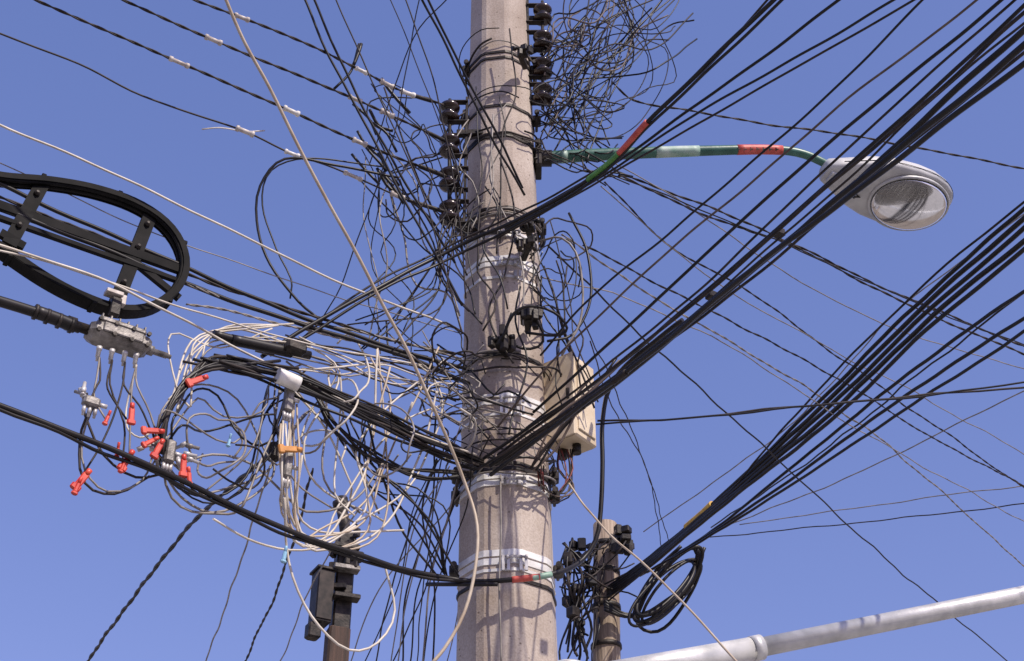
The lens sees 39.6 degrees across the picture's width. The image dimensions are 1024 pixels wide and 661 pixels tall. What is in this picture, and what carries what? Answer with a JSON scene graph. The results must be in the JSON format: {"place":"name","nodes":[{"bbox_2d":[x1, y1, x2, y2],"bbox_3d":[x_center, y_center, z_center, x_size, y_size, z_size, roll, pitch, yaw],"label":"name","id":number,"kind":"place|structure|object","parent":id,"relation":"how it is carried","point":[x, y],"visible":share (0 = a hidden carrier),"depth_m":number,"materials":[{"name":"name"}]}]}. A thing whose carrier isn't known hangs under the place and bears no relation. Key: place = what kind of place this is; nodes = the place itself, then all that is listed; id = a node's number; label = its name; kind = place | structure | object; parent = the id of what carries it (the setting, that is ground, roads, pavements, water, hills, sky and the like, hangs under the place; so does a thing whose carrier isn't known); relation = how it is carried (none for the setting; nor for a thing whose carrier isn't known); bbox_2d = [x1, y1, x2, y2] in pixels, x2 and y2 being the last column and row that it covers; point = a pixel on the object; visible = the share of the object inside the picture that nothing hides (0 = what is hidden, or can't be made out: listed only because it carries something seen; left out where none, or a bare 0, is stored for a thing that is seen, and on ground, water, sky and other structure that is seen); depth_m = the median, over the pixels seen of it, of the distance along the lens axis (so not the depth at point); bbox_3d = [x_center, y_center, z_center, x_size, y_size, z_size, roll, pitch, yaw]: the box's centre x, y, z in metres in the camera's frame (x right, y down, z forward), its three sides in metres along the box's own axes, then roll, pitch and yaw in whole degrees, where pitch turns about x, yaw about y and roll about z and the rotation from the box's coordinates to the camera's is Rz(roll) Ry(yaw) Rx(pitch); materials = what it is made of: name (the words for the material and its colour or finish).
{"place":"outdoors","nodes":[
{"label":"outdoors","id":0,"kind":"place"},
{"bbox_2d":[0,287,171,367],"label":"cable tap enclosure","id":1,"kind":"object","parent":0,"point":[114,336],"visible":1,"depth_m":4.77,"materials":[{"name":"grey metal"}]},
{"bbox_2d":[0,0,1023,660],"label":"sky","id":2,"kind":"structure","parent":0,"point":[70,564],"materials":[{"name":"blue"}]},
{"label":"sidewalk","id":3,"kind":"structure","parent":0,"visible":0},
{"bbox_2d":[304,495,363,660],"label":"steel utility pole","id":4,"kind":"object","parent":3,"relation":"on","point":[333,597],"visible":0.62,"depth_m":10.65,"materials":[{"name":"brown metal"}]},
{"bbox_2d":[449,0,563,660],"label":"utility pole","id":5,"kind":"object","parent":3,"relation":"on","point":[528,620],"visible":0.81,"depth_m":5.76,"materials":[{"name":"concrete"}]},
{"bbox_2d":[0,181,483,480],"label":"lashed strand cable","id":6,"kind":"object","parent":5,"relation":"attached to","point":[321,393],"visible":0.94,"depth_m":5.28,"materials":[{"name":"black rubber"}]},
{"bbox_2d":[0,171,189,318],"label":"cable storage bracket","id":7,"kind":"object","parent":6,"relation":"attached to","point":[40,186],"visible":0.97,"depth_m":5.04,"materials":[{"name":"black plastic"}]},
{"bbox_2d":[74,330,311,488],"bbox_3d":[-1.077,0.214,4.898,0.866,0.731,0.139,25,-42,-31],"label":"cable splitter","id":8,"kind":"object","parent":6,"relation":"attached to","point":[288,349],"visible":0.9,"depth_m":5.01,"materials":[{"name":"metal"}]},
{"bbox_2d":[78,323,443,651],"bbox_3d":[-0.848,0.414,5.036,1.390,1.375,0.440,19,-39,-25],"label":"ivory coax tangle","id":9,"kind":"object","parent":6,"relation":"attached to","point":[284,499],"visible":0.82,"depth_m":5.00,"materials":[{"name":"beige plastic"}]},
{"bbox_2d":[70,374,302,563],"bbox_3d":[-1.042,0.392,4.668,0.794,0.624,0.073,26,-42,-32],"label":"cable lock tag","id":10,"kind":"object","parent":9,"relation":"attached to","point":[75,487],"visible":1,"depth_m":4.58,"materials":[{"name":"red plastic"}]},
{"bbox_2d":[0,318,683,660],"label":"aerial trunk cable","id":11,"kind":"object","parent":5,"relation":"attached to","point":[173,478],"visible":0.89,"depth_m":5.10,"materials":[{"name":"black rubber"}]},
{"bbox_2d":[0,0,736,660],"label":"ivory drop wires","id":12,"kind":"object","parent":5,"relation":"attached to","point":[412,362],"visible":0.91,"depth_m":5.08,"materials":[{"name":"beige plastic"}]},
{"bbox_2d":[255,0,525,353],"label":"wire tangle","id":13,"kind":"object","parent":5,"relation":"attached to","point":[382,175],"visible":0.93,"depth_m":6.08,"materials":[{"name":"black rubber"}]},
{"bbox_2d":[438,96,482,236],"bbox_3d":[-0.191,-0.706,6.405,0.345,0.793,0.160,22,-41,-28],"label":"insulator rack","id":14,"kind":"object","parent":5,"relation":"attached to","point":[450,111],"visible":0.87,"depth_m":6.35,"materials":[{"name":"metal"}]},
{"bbox_2d":[0,0,448,212],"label":"overhead power lines","id":15,"kind":"object","parent":14,"relation":"attached to","point":[365,144],"visible":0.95,"depth_m":5.88,"materials":[{"name":"black rubber"}]},
{"bbox_2d":[323,27,620,660],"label":"pole wire wrap","id":16,"kind":"object","parent":5,"relation":"attached to","point":[482,417],"visible":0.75,"depth_m":5.69,"materials":[{"name":"black rubber"}]},
{"bbox_2d":[526,0,551,109],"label":"insulator rack","id":17,"kind":"object","parent":5,"relation":"attached to","point":[542,16],"visible":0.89,"depth_m":6.99,"materials":[{"name":"metal"}]},
{"bbox_2d":[537,352,595,502],"bbox_3d":[0.171,0.410,5.785,0.340,0.693,0.214,26,-42,-32],"label":"junction box","id":18,"kind":"object","parent":5,"relation":"attached to","point":[579,438],"visible":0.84,"depth_m":5.80,"materials":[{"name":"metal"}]},
{"bbox_2d":[529,0,696,185],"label":"wire tangle","id":19,"kind":"object","parent":5,"relation":"attached to","point":[632,32],"visible":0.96,"depth_m":6.98,"materials":[{"name":"black rubber"}]},
{"bbox_2d":[260,0,1023,476],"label":"telecom cable bundle","id":20,"kind":"object","parent":5,"relation":"attached to","point":[730,288],"visible":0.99,"depth_m":4.84,"materials":[{"name":"black rubber"}]},
{"bbox_2d":[534,138,952,230],"bbox_3d":[1.136,-0.766,6.816,2.138,0.272,0.379,8,-36,-12],"label":"street lamp","id":21,"kind":"object","parent":5,"relation":"attached to","point":[902,195],"visible":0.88,"depth_m":6.86,"materials":[{"name":"grey metal"}]},
{"bbox_2d":[542,81,1023,660],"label":"thin span wires","id":22,"kind":"object","parent":5,"relation":"attached to","point":[796,247],"visible":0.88,"depth_m":7.44,"materials":[{"name":"black rubber"}]},
{"bbox_2d":[558,519,637,660],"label":"wooden utility pole","id":23,"kind":"object","parent":3,"relation":"on","point":[598,579],"visible":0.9,"depth_m":9.55,"materials":[{"name":"brown wood"}]},
{"bbox_2d":[603,201,1023,633],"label":"coiled cable bundle","id":24,"kind":"object","parent":23,"relation":"attached to","point":[766,462],"visible":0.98,"depth_m":7.60,"materials":[{"name":"black rubber"}]},
{"bbox_2d":[558,585,1023,660],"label":"signal mast arm","id":25,"kind":"object","parent":3,"relation":"on","point":[758,647],"visible":1,"depth_m":6.35}
]}

